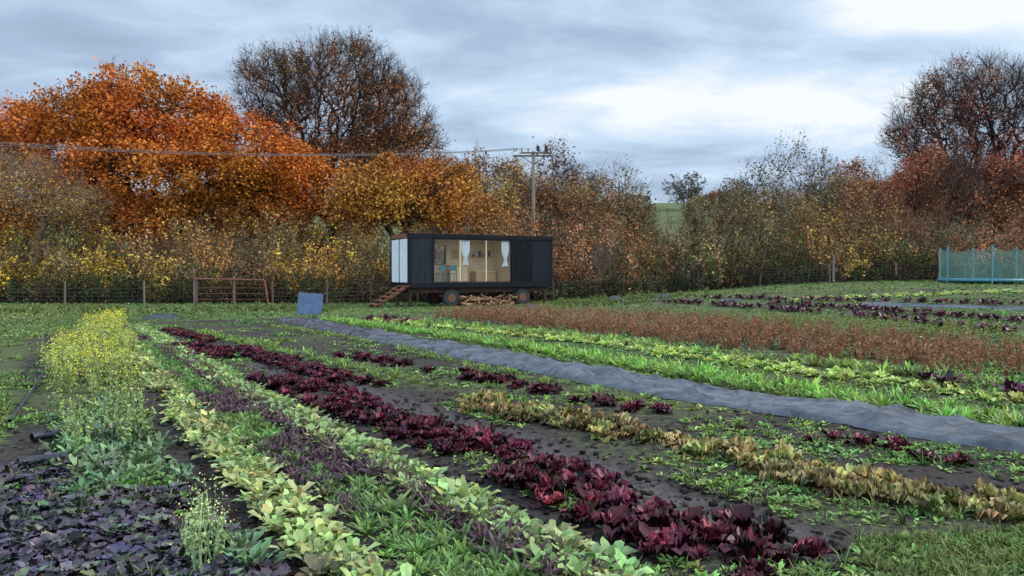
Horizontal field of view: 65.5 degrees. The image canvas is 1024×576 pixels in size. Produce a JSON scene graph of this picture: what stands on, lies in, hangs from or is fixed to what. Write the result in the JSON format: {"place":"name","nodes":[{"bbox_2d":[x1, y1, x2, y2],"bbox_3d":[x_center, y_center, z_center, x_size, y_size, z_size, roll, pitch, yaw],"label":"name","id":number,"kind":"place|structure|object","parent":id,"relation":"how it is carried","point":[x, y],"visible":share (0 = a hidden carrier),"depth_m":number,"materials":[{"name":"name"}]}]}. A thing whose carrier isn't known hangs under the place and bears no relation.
{"place":"outdoors","nodes":[
{"label":"outdoors","id":0,"kind":"place"},
{"bbox_2d":[0,203,1023,575],"bbox_3d":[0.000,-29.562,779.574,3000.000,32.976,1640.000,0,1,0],"label":"ground","id":1,"kind":"structure","parent":0,"point":[544,433],"depth_m":9.89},
{"bbox_2d":[8,366,47,421],"bbox_3d":[-6.981,1.461,11.615,0.058,0.048,5.631,-1,1,-26],"label":"irrigation pipe","id":2,"kind":"object","parent":1,"relation":"on","point":[15,413],"visible":0.91,"depth_m":10.57,"materials":[{"name":"black plastic"}]},
{"bbox_2d":[30,428,66,441],"bbox_3d":[-4.815,1.525,8.274,0.334,0.096,0.120,-1,1,-41],"label":"irrigation pipe","id":3,"kind":"object","parent":1,"relation":"on","point":[43,435],"visible":0.83,"depth_m":8.23,"materials":[{"name":"black plastic"}]},
{"bbox_2d":[0,141,123,268],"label":"willow tree","id":4,"kind":"object","parent":1,"relation":"on","point":[10,181],"visible":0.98,"depth_m":49.79,"materials":[{"name":"brown plant"}]},
{"bbox_2d":[0,281,183,305],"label":"wire fence","id":5,"kind":"object","parent":1,"relation":"on","point":[65,292],"visible":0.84,"depth_m":41.95,"materials":[{"name":"metal wire"},{"name":"wood"}]},
{"bbox_2d":[29,307,245,571],"bbox_3d":[-8.206,1.071,15.589,1.978,0.858,25.734,-1,1,-27],"label":"flowering mustard","id":6,"kind":"object","parent":1,"relation":"on","point":[73,352],"visible":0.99,"depth_m":11.49,"materials":[{"name":"leaf"},{"name":"yellow flower petals"},{"name":"green stems"}]},
{"bbox_2d":[0,451,291,575],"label":"purple pak choi patch","id":7,"kind":"object","parent":1,"relation":"on","point":[60,527],"visible":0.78,"depth_m":5.25,"materials":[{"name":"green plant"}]},
{"bbox_2d":[16,452,66,464],"bbox_3d":[-4.231,1.547,7.167,0.393,0.096,0.123,-1,1,-33],"label":"irrigation pipe","id":8,"kind":"object","parent":7,"relation":"on","point":[35,458],"visible":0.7,"depth_m":7.15,"materials":[{"name":"black plastic"}]},
{"bbox_2d":[139,313,185,319],"bbox_3d":[-13.309,1.082,30.447,1.800,0.247,1.500,0,1,0],"label":"plastic sheet","id":9,"kind":"object","parent":1,"relation":"on","point":[159,316],"visible":0.78,"depth_m":29.99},
{"bbox_2d":[34,392,294,574],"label":"kale patch","id":10,"kind":"object","parent":1,"relation":"on","point":[136,465],"visible":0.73,"depth_m":7.06,"materials":[{"name":"green plant"}]},
{"bbox_2d":[0,54,358,262],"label":"oak tree","id":11,"kind":"object","parent":1,"relation":"on","point":[102,118],"visible":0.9,"depth_m":55.64,"materials":[{"name":"orange plant"}]},
{"bbox_2d":[193,276,268,305],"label":"field gate","id":12,"kind":"structure","parent":1,"relation":"on","point":[195,290],"depth_m":41.61,"materials":[{"name":"wood"}]},
{"bbox_2d":[161,326,392,385],"bbox_3d":[-6.333,1.354,18.224,0.967,0.212,14.863,-1,1,-34],"label":"red lettuce row","id":13,"kind":"object","parent":1,"relation":"on","point":[286,362],"visible":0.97,"depth_m":14.86,"materials":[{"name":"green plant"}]},
{"bbox_2d":[123,328,435,575],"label":"chard row","id":14,"kind":"object","parent":1,"relation":"on","point":[254,474],"visible":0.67,"depth_m":6.10,"materials":[{"name":"green plant"}]},
{"bbox_2d":[296,292,322,314],"bbox_3d":[-8.315,0.654,32.870,1.059,0.955,0.671,0,1,-6],"label":"leaning panel","id":15,"kind":"object","parent":1,"relation":"on","point":[309,303],"visible":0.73,"depth_m":32.67,"materials":[{"name":"plastic"}]},
{"bbox_2d":[123,329,545,575],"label":"mizuna row","id":16,"kind":"object","parent":1,"relation":"on","point":[403,506],"visible":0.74,"depth_m":6.44,"materials":[{"name":"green plant"}]},
{"bbox_2d":[225,23,454,268],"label":"oak tree","id":17,"kind":"object","parent":1,"relation":"on","point":[400,133],"visible":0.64,"depth_m":66.58,"materials":[{"name":"brown plant"}]},
{"bbox_2d":[0,286,708,314],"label":"rough herbage","id":18,"kind":"object","parent":1,"relation":"on","point":[285,306],"visible":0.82,"depth_m":37.69,"materials":[{"name":"green plant"}]},
{"bbox_2d":[366,286,400,307],"bbox_3d":[-6.495,0.445,40.344,1.890,1.110,0.060,-1,1,-27],"label":"stringer","id":19,"kind":"object","parent":1,"relation":"on","point":[390,291],"visible":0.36,"depth_m":40.38,"materials":[{"name":"wood"}]},
{"bbox_2d":[126,322,654,575],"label":"chard row","id":20,"kind":"object","parent":1,"relation":"on","point":[459,486],"visible":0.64,"depth_m":6.16,"materials":[{"name":"green plant"}]},
{"bbox_2d":[373,286,407,307],"bbox_3d":[-6.055,0.462,39.480,1.890,1.110,0.060,-1,1,-27],"label":"stringer","id":21,"kind":"object","parent":1,"relation":"on","point":[388,299],"visible":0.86,"depth_m":39.49,"materials":[{"name":"wood"}]},
{"bbox_2d":[153,342,629,575],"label":"purple mizuna row","id":22,"kind":"object","parent":1,"relation":"on","point":[486,533],"visible":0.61,"depth_m":5.92,"materials":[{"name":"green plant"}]},
{"bbox_2d":[271,281,513,305],"bbox_3d":[-5.355,0.218,44.809,15.716,1.538,1.390,0,1,-21],"label":"wire fence","id":23,"kind":"object","parent":1,"relation":"on","point":[367,291],"visible":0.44,"depth_m":42.71,"materials":[{"name":"grey metal"}]},
{"bbox_2d":[316,141,484,240],"bbox_3d":[-8.135,-4.902,58.407,12.510,11.843,12.444,0,1,0],"label":"oak tree","id":24,"kind":"object","parent":1,"relation":"on","point":[367,198],"visible":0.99,"depth_m":55.38,"materials":[{"name":"orange plant"}]},
{"bbox_2d":[408,293,411,306],"bbox_3d":[-5.181,0.648,40.423,0.140,0.740,0.140,-1,1,-27],"label":"jack leg","id":25,"kind":"object","parent":1,"relation":"on","point":[409,299],"visible":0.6,"depth_m":40.38,"materials":[{"name":"metal"}]},
{"bbox_2d":[426,293,442,304],"bbox_3d":[-4.210,0.473,43.272,0.920,0.920,0.260,-1,1,-27],"label":"tyre","id":26,"kind":"object","parent":1,"relation":"on","point":[430,300],"visible":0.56,"depth_m":43.09,"materials":[{"name":"rubber"}]},
{"bbox_2d":[442,289,459,305],"bbox_3d":[-3.161,0.513,41.214,0.920,0.920,0.260,-1,1,-27],"label":"tyre","id":27,"kind":"object","parent":1,"relation":"on","point":[446,294],"visible":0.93,"depth_m":41.07,"materials":[{"name":"rubber"}]},
{"bbox_2d":[448,294,455,301],"bbox_3d":[-3.156,0.513,41.205,0.480,0.480,0.270,-1,1,-27],"label":"hub","id":28,"kind":"object","parent":27,"relation":"on","point":[451,297],"visible":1,"depth_m":41.08,"materials":[{"name":"metal"}]},
{"bbox_2d":[408,287,546,292],"bbox_3d":[-1.679,0.096,42.208,8.070,0.275,0.120,-1,1,-27],"label":"chassis rail","id":29,"kind":"object","parent":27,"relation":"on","point":[474,289],"visible":0.84,"depth_m":42.04,"materials":[{"name":"metal"}]},
{"bbox_2d":[459,294,477,302],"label":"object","id":30,"kind":"object","parent":1,"relation":"on","point":[475,295],"visible":0.34,"depth_m":43.13,"materials":[{"name":"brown wood"}]},
{"bbox_2d":[458,292,516,305],"bbox_3d":[-1.347,0.669,42.252,3.474,0.858,1.278,-1,1,-27],"label":"firewood pile","id":31,"kind":"object","parent":1,"relation":"on","point":[501,300],"visible":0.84,"depth_m":42.01,"materials":[{"name":"brown wood"}]},
{"bbox_2d":[168,339,842,575],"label":"red lettuce row","id":32,"kind":"object","parent":1,"relation":"on","point":[665,528],"visible":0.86,"depth_m":6.10,"materials":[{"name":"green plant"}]},
{"bbox_2d":[0,161,1023,304],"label":"hedgerow","id":33,"kind":"object","parent":1,"relation":"on","point":[95,269],"visible":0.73,"depth_m":50.26,"materials":[{"name":"brown plant"}]},
{"bbox_2d":[0,284,1023,575],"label":"weeds","id":34,"kind":"object","parent":1,"relation":"on","point":[474,556],"visible":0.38,"depth_m":8.48,"materials":[{"name":"green plant"}]},
{"bbox_2d":[0,88,1023,282],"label":"distant trees","id":35,"kind":"object","parent":1,"relation":"on","point":[508,202],"visible":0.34,"depth_m":90.17,"materials":[{"name":"brown plant"}]},
{"bbox_2d":[0,278,1023,575],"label":"grass","id":36,"kind":"structure","parent":1,"relation":"on","point":[992,554],"depth_m":5.20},
{"bbox_2d":[0,333,1023,575],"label":"soil clods","id":37,"kind":"object","parent":1,"relation":"on","point":[559,521],"visible":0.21,"depth_m":6.57,"materials":[{"name":"brown soil"}]},
{"bbox_2d":[514,288,529,303],"bbox_3d":[0.528,0.477,43.093,0.920,0.920,0.260,-1,1,-27],"label":"tyre","id":38,"kind":"object","parent":1,"relation":"on","point":[517,293],"visible":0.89,"depth_m":42.95,"materials":[{"name":"rubber"}]},
{"bbox_2d":[519,293,525,300],"bbox_3d":[0.533,0.477,43.084,0.480,0.480,0.270,-1,1,-27],"label":"hub","id":39,"kind":"object","parent":38,"relation":"on","point":[522,296],"visible":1,"depth_m":42.95,"materials":[{"name":"metal"}]},
{"bbox_2d":[513,146,552,235],"bbox_3d":[1.611,-5.127,61.837,3.100,11.761,0.490,0,1,0],"label":"utility pole","id":40,"kind":"object","parent":1,"relation":"on","point":[533,156],"visible":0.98,"depth_m":61.74,"materials":[{"name":"brown wood"}]},
{"bbox_2d":[0,142,525,155],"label":"power lines","id":41,"kind":"object","parent":40,"relation":"attached to","point":[212,153],"visible":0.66,"depth_m":52.16,"materials":[{"name":"metal"}]},
{"bbox_2d":[538,292,556,294],"bbox_3d":[2.013,0.316,45.177,1.200,0.120,0.150,-1,1,-27],"label":"tow bar","id":42,"kind":"object","parent":1,"relation":"on","point":[551,293],"visible":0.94,"depth_m":45.22,"materials":[{"name":"metal"}]},
{"bbox_2d":[152,314,1023,425],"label":"green manure row","id":43,"kind":"object","parent":1,"relation":"on","point":[808,388],"visible":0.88,"depth_m":14.18,"materials":[{"name":"green plant"}]},
{"bbox_2d":[607,295,625,301],"bbox_3d":[5.687,0.576,42.799,1.400,0.348,1.200,0,1,0],"label":"plastic sheet","id":44,"kind":"object","parent":1,"relation":"on","point":[613,297],"visible":0.55,"depth_m":42.59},
{"bbox_2d":[278,317,1023,452],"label":"plastic mulch strip","id":45,"kind":"object","parent":1,"relation":"on","point":[900,419],"visible":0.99,"depth_m":10.70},
{"bbox_2d":[653,294,670,298],"bbox_3d":[8.199,0.455,43.517,1.300,0.257,1.200,0,1,0],"label":"plastic sheet","id":46,"kind":"object","parent":1,"relation":"on","point":[663,295],"visible":0.46,"depth_m":43.19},
{"bbox_2d":[331,350,1023,466],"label":"red lettuce row","id":47,"kind":"object","parent":1,"relation":"on","point":[604,399],"visible":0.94,"depth_m":10.41,"materials":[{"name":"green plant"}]},
{"bbox_2d":[361,293,1023,392],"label":"purple kale row","id":48,"kind":"object","parent":1,"relation":"on","point":[949,377],"visible":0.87,"depth_m":28.82,"materials":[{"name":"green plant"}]},
{"bbox_2d":[373,288,1023,403],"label":"green lettuce row","id":49,"kind":"object","parent":1,"relation":"on","point":[657,350],"visible":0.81,"depth_m":15.32,"materials":[{"name":"green plant"}]},
{"bbox_2d":[435,301,1023,375],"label":"dry dock weeds","id":50,"kind":"object","parent":1,"relation":"on","point":[908,347],"visible":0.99,"depth_m":20.39,"materials":[{"name":"brown plant"}]},
{"bbox_2d":[718,298,742,301],"bbox_3d":[10.412,0.577,37.908,1.600,0.165,1.000,0,1,0],"label":"plastic sheet","id":51,"kind":"object","parent":1,"relation":"on","point":[727,299],"visible":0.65,"depth_m":37.77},
{"bbox_2d":[454,388,1023,525],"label":"oakleaf lettuce row","id":52,"kind":"object","parent":1,"relation":"on","point":[985,502],"visible":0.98,"depth_m":6.88,"materials":[{"name":"yellow plant"}]},
{"bbox_2d":[552,262,1023,300],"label":"wire fence","id":53,"kind":"object","parent":1,"relation":"on","point":[779,277],"visible":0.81,"depth_m":49.30,"materials":[{"name":"grey metal"}]},
{"bbox_2d":[832,254,834,283],"bbox_3d":[19.381,-1.142,47.987,0.139,1.750,0.139,0,1,-22],"label":"wooden post","id":54,"kind":"object","parent":1,"relation":"on","point":[833,270],"visible":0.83,"depth_m":47.93,"materials":[{"name":"grey wood"}]},
{"bbox_2d":[862,302,1023,309],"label":"plastic mulch strip","id":55,"kind":"object","parent":1,"relation":"on","point":[944,305],"visible":0.97,"depth_m":30.89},
{"bbox_2d":[871,47,1023,242],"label":"ash tree","id":56,"kind":"object","parent":1,"relation":"on","point":[968,122],"visible":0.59,"depth_m":63.60,"materials":[{"name":"brown plant"}]},
{"bbox_2d":[875,134,1023,253],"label":"hawthorn tree","id":57,"kind":"object","parent":1,"relation":"on","point":[927,159],"visible":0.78,"depth_m":59.19,"materials":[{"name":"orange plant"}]},
{"bbox_2d":[937,245,1023,283],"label":"cage","id":58,"kind":"object","parent":1,"relation":"on","point":[973,279],"visible":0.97,"depth_m":45.48,"materials":[{"name":"metal"},{"name":"net fabric"},{"name":"plastic"}]},
{"bbox_2d":[0,0,1023,207],"label":"sky","id":59,"kind":"structure","parent":0,"point":[675,87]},
{"bbox_3d":[-2.728,-0.206,44.261,8.350,0.240,0.140,-1,1,-27],"label":"rear floor beam","id":60,"kind":"object","parent":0,"visible":0},
{"bbox_2d":[391,240,393,282],"bbox_3d":[-6.370,-1.430,42.375,0.150,2.274,0.130,-1,1,-27],"label":"post","id":61,"kind":"object","parent":60,"relation":"on","point":[391,262],"visible":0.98,"depth_m":42.29,"materials":[{"name":"white paint"}]},
{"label":"floor","id":62,"kind":"structure","parent":0,"visible":0},
{"bbox_2d":[391,283,406,286],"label":"end sill","id":63,"kind":"structure","parent":62,"relation":"on","point":[397,284],"depth_m":41.23,"materials":[{"name":"black paint"}]},
{"bbox_2d":[392,240,398,281],"bbox_3d":[-6.094,-1.413,41.736,0.041,2.210,1.180,-1,1,-27],"label":"door leaf","id":64,"kind":"object","parent":63,"relation":"on","point":[395,260],"visible":1,"depth_m":41.70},
{"bbox_2d":[399,239,399,282],"bbox_3d":[-5.811,-1.407,41.173,0.065,2.274,0.070,-1,1,-27],"label":"door mullion","id":65,"kind":"structure","parent":63,"relation":"on","point":[399,260],"depth_m":41.13,"materials":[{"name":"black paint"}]},
{"bbox_2d":[400,239,406,281],"bbox_3d":[-5.527,-1.391,40.622,0.041,2.210,1.160,-1,1,-27],"label":"door leaf","id":66,"kind":"object","parent":63,"relation":"on","point":[403,260],"visible":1,"depth_m":40.58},
{"bbox_2d":[434,265,444,281],"bbox_3d":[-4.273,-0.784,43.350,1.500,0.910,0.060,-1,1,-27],"label":"cabinet","id":67,"kind":"object","parent":62,"relation":"on","point":[439,277],"visible":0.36,"depth_m":43.47,"materials":[{"name":"brown wood"}]},
{"bbox_2d":[445,265,467,281],"bbox_3d":[-3.036,-0.788,43.565,1.100,0.910,0.600,-1,1,-27],"label":"cabinet","id":68,"kind":"object","parent":62,"relation":"on","point":[447,270],"visible":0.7,"depth_m":43.27,"materials":[{"name":"brown wood"}]},
{"bbox_2d":[451,271,455,280],"bbox_3d":[-3.211,-0.784,43.126,0.330,0.800,0.017,-1,1,-27],"label":"cabinet door","id":69,"kind":"structure","parent":68,"relation":"attached to","point":[452,276],"depth_m":43.14,"materials":[{"name":"brown wood"}]},
{"bbox_2d":[457,266,461,280],"bbox_3d":[-2.890,-0.787,43.289,0.330,0.800,0.017,-1,1,-27],"label":"cabinet door","id":70,"kind":"structure","parent":68,"relation":"attached to","point":[458,273],"depth_m":43.27,"materials":[{"name":"brown wood"}]},
{"bbox_2d":[462,266,467,280],"bbox_3d":[-2.569,-0.791,43.453,0.330,0.800,0.017,-1,1,-27],"label":"cabinet door","id":71,"kind":"structure","parent":68,"relation":"attached to","point":[464,273],"depth_m":43.45,"materials":[{"name":"brown wood"}]},
{"bbox_2d":[446,241,492,281],"bbox_3d":[-1.377,-1.487,44.812,5.000,2.260,0.060,-1,1,-27],"label":"lining","id":72,"kind":"object","parent":62,"relation":"on","point":[476,263],"visible":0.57,"depth_m":44.40,"materials":[{"name":"brown wood"}]},
{"bbox_2d":[452,250,457,258],"bbox_3d":[-3.138,-1.849,43.854,0.400,0.500,0.025,-1,1,-27],"label":"wall picture","id":73,"kind":"object","parent":72,"relation":"attached to","point":[454,254],"depth_m":43.84,"materials":[{"name":"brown wood"}]},
{"bbox_2d":[407,282,552,287],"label":"floor beam","id":74,"kind":"structure","parent":62,"relation":"attached to","point":[456,285],"depth_m":41.73,"materials":[{"name":"metal"}]},
{"bbox_2d":[407,238,410,282],"bbox_3d":[-5.166,-1.384,40.012,0.150,2.274,0.155,-1,1,-27],"label":"post","id":75,"kind":"object","parent":74,"relation":"on","point":[408,260],"visible":1,"depth_m":39.95,"materials":[{"name":"black paint"}]},
{"bbox_2d":[411,238,431,282],"bbox_3d":[-4.577,-1.389,40.256,1.120,2.280,0.035,-1,1,-27],"label":"front panel","id":76,"kind":"object","parent":74,"relation":"on","point":[421,260],"visible":1,"depth_m":40.27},
{"bbox_2d":[432,238,433,282],"bbox_3d":[-4.056,-1.395,40.577,0.100,2.274,0.155,-1,1,-27],"label":"post","id":77,"kind":"object","parent":74,"relation":"on","point":[432,260],"visible":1,"depth_m":40.51,"materials":[{"name":"black paint"}]},
{"bbox_2d":[434,281,510,282],"bbox_3d":[-2.033,-0.306,41.649,4.460,0.054,0.060,-1,1,-27],"label":"window sill","id":78,"kind":"structure","parent":74,"relation":"on","point":[473,282],"depth_m":41.65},
{"bbox_2d":[459,240,460,281],"bbox_3d":[-2.694,-1.409,41.291,0.055,2.160,0.060,-1,1,-27],"label":"window frame","id":79,"kind":"object","parent":78,"relation":"on","point":[460,258],"visible":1,"depth_m":41.27,"materials":[{"name":"brown wood"}]},
{"bbox_2d":[485,240,485,281],"bbox_3d":[-2.030,-1.415,41.629,1.425,2.160,0.012,-1,1,-27],"label":"glass","id":80,"kind":"object","parent":78,"relation":"on","point":[485,260],"visible":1,"depth_m":41.95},
{"bbox_2d":[486,240,486,281],"bbox_3d":[-1.367,-1.422,41.967,0.055,2.160,0.060,-1,1,-27],"label":"window frame","id":81,"kind":"object","parent":78,"relation":"on","point":[486,260],"visible":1,"depth_m":41.95,"materials":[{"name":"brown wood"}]},
{"bbox_2d":[510,241,510,280],"bbox_3d":[-0.070,-1.435,42.628,0.055,2.160,0.060,-1,1,-27],"label":"window frame","id":82,"kind":"object","parent":78,"relation":"on","point":[510,260],"visible":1,"depth_m":42.59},
{"bbox_2d":[511,240,513,281],"bbox_3d":[0.007,-1.435,42.647,0.100,2.274,0.155,-1,1,-27],"label":"post","id":83,"kind":"object","parent":74,"relation":"on","point":[512,260],"visible":1,"depth_m":42.59,"materials":[{"name":"black paint"}]},
{"bbox_2d":[514,240,530,281],"bbox_3d":[0.555,-1.440,42.870,1.080,2.280,0.035,-1,1,-27],"label":"front panel","id":84,"kind":"object","parent":74,"relation":"on","point":[522,260],"visible":1,"depth_m":42.88,"materials":[{"name":"black paint"}]},
{"bbox_2d":[531,240,548,281],"bbox_3d":[1.542,-1.450,43.411,1.170,2.280,0.028,-1,1,-27],"label":"slat backing","id":85,"kind":"object","parent":74,"relation":"on","point":[539,260],"visible":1,"depth_m":43.37,"materials":[{"name":"black paint"}]},
{"bbox_2d":[532,241,532,281],"bbox_3d":[1.112,-1.445,43.160,0.055,2.200,0.025,-1,1,-27],"label":"slat","id":86,"kind":"object","parent":85,"relation":"attached to","point":[532,261],"visible":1,"depth_m":43.15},
{"bbox_2d":[534,241,534,281],"bbox_3d":[1.197,-1.446,43.203,0.055,2.200,0.025,-1,1,-27],"label":"slat","id":87,"kind":"object","parent":85,"relation":"attached to","point":[534,261],"visible":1,"depth_m":43.20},
{"bbox_2d":[535,241,535,281],"bbox_3d":[1.281,-1.447,43.246,0.055,2.200,0.025,-1,1,-27],"label":"slat","id":88,"kind":"object","parent":85,"relation":"attached to","point":[535,261],"visible":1,"depth_m":43.23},
{"bbox_2d":[537,241,537,281],"bbox_3d":[1.366,-1.448,43.289,0.055,2.200,0.025,-1,1,-27],"label":"slat","id":89,"kind":"object","parent":85,"relation":"attached to","point":[537,261],"visible":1,"depth_m":43.28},
{"bbox_2d":[538,241,538,281],"bbox_3d":[1.450,-1.448,43.332,0.055,2.200,0.025,-1,1,-27],"label":"slat","id":90,"kind":"object","parent":85,"relation":"attached to","point":[538,261],"visible":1,"depth_m":43.31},
{"bbox_2d":[540,241,540,281],"bbox_3d":[1.535,-1.449,43.375,0.055,2.200,0.025,-1,1,-27],"label":"slat","id":91,"kind":"object","parent":85,"relation":"attached to","point":[540,261],"visible":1,"depth_m":43.37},
{"bbox_2d":[541,241,541,281],"bbox_3d":[1.620,-1.450,43.418,0.055,2.200,0.025,-1,1,-27],"label":"slat","id":92,"kind":"object","parent":85,"relation":"attached to","point":[541,261],"visible":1,"depth_m":43.40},
{"bbox_2d":[543,241,543,281],"bbox_3d":[1.704,-1.451,43.462,0.055,2.200,0.025,-1,1,-27],"label":"slat","id":93,"kind":"object","parent":85,"relation":"attached to","point":[543,261],"visible":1,"depth_m":43.45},
{"bbox_2d":[544,241,544,281],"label":"slat","id":94,"kind":"object","parent":85,"relation":"attached to","point":[544,261],"visible":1,"depth_m":43.48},
{"bbox_2d":[546,241,546,281],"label":"slat","id":95,"kind":"object","parent":85,"relation":"attached to","point":[546,261],"visible":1,"depth_m":43.54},
{"bbox_2d":[547,241,547,281],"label":"slat","id":96,"kind":"object","parent":85,"relation":"attached to","point":[547,261],"visible":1,"depth_m":43.57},
{"bbox_2d":[549,241,549,281],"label":"slat","id":97,"kind":"object","parent":85,"relation":"attached to","point":[549,261],"visible":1,"depth_m":43.63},
{"bbox_2d":[550,241,552,281],"bbox_3d":[2.123,-1.456,43.725,0.150,2.274,0.155,-1,1,-27],"label":"post","id":98,"kind":"object","parent":74,"relation":"on","point":[551,243],"visible":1,"depth_m":43.65,"materials":[{"name":"black paint"}]},
{"bbox_2d":[470,273,495,281],"bbox_3d":[-1.609,-0.600,44.183,1.200,0.510,0.800,-1,1,-27],"label":"bench","id":99,"kind":"object","parent":62,"relation":"on","point":[479,277],"visible":0.84,"depth_m":43.87,"materials":[{"name":"brown wood"}]},
{"bbox_2d":[471,271,494,272],"bbox_3d":[-1.609,-0.906,44.177,1.160,0.097,0.760,-1,1,-27],"label":"bench cushion","id":100,"kind":"object","parent":99,"relation":"on","point":[482,271],"visible":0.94,"depth_m":43.87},
{"bbox_2d":[493,241,509,281],"bbox_3d":[-0.502,-1.469,43.866,0.060,2.260,2.400,-1,1,-27],"label":"partition","id":101,"kind":"object","parent":62,"relation":"on","point":[502,273],"visible":0.71,"depth_m":44.08,"materials":[{"name":"brown wood"}]},
{"bbox_3d":[-2.726,-2.721,44.207,8.370,0.230,0.170,-1,1,-27],"label":"rear roof beam","id":102,"kind":"object","parent":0,"visible":0},
{"bbox_2d":[391,233,406,239],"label":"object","id":103,"kind":"object","parent":102,"relation":"attached to","point":[399,236],"visible":1,"depth_m":41.03,"materials":[{"name":"wood"}]},
{"bbox_3d":[1.533,-0.219,44.950,0.130,0.240,2.494,-1,1,-27],"label":"end sill","id":104,"kind":"object","parent":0,"visible":0},
{"bbox_3d":[1.553,-1.479,44.936,0.035,2.280,2.500,-1,1,-27],"label":"far end wall","id":105,"kind":"object","parent":104,"relation":"on","visible":0},
{"bbox_2d":[407,233,552,240],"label":"roof beam","id":106,"kind":"structure","parent":105,"relation":"on","point":[468,236],"depth_m":41.63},
{"bbox_2d":[395,238,493,241],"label":"ceiling","id":107,"kind":"structure","parent":106,"relation":"attached to","point":[454,240],"depth_m":43.44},
{"bbox_2d":[434,238,510,240],"bbox_3d":[-2.033,-2.525,41.606,4.460,0.054,0.060,-1,1,-27],"label":"window head","id":108,"kind":"object","parent":106,"relation":"attached to","point":[471,239],"depth_m":41.55},
{"bbox_2d":[461,241,469,265],"bbox_3d":[-2.421,-1.814,41.568,0.520,1.320,0.069,-1,1,-27],"label":"curtain","id":109,"kind":"object","parent":108,"relation":"hanging from","point":[465,248],"visible":1,"depth_m":41.57,"materials":[{"name":"fabric"}]},
{"bbox_2d":[502,241,508,266],"bbox_3d":[-0.354,-1.810,42.622,0.460,1.370,0.069,-1,1,-27],"label":"curtain","id":110,"kind":"object","parent":108,"relation":"hanging from","point":[505,248],"visible":1,"depth_m":42.63,"materials":[{"name":"fabric"}]},
{"bbox_3d":[-5.583,-1.446,42.669,1.440,2.260,0.060,-1,1,-27],"label":"lining","id":111,"kind":"object","parent":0,"visible":0},
{"bbox_2d":[435,240,445,244],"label":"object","id":112,"kind":"object","parent":111,"relation":"attached to","point":[437,242],"visible":0.36,"depth_m":43.46,"materials":[{"name":"brown wood"}]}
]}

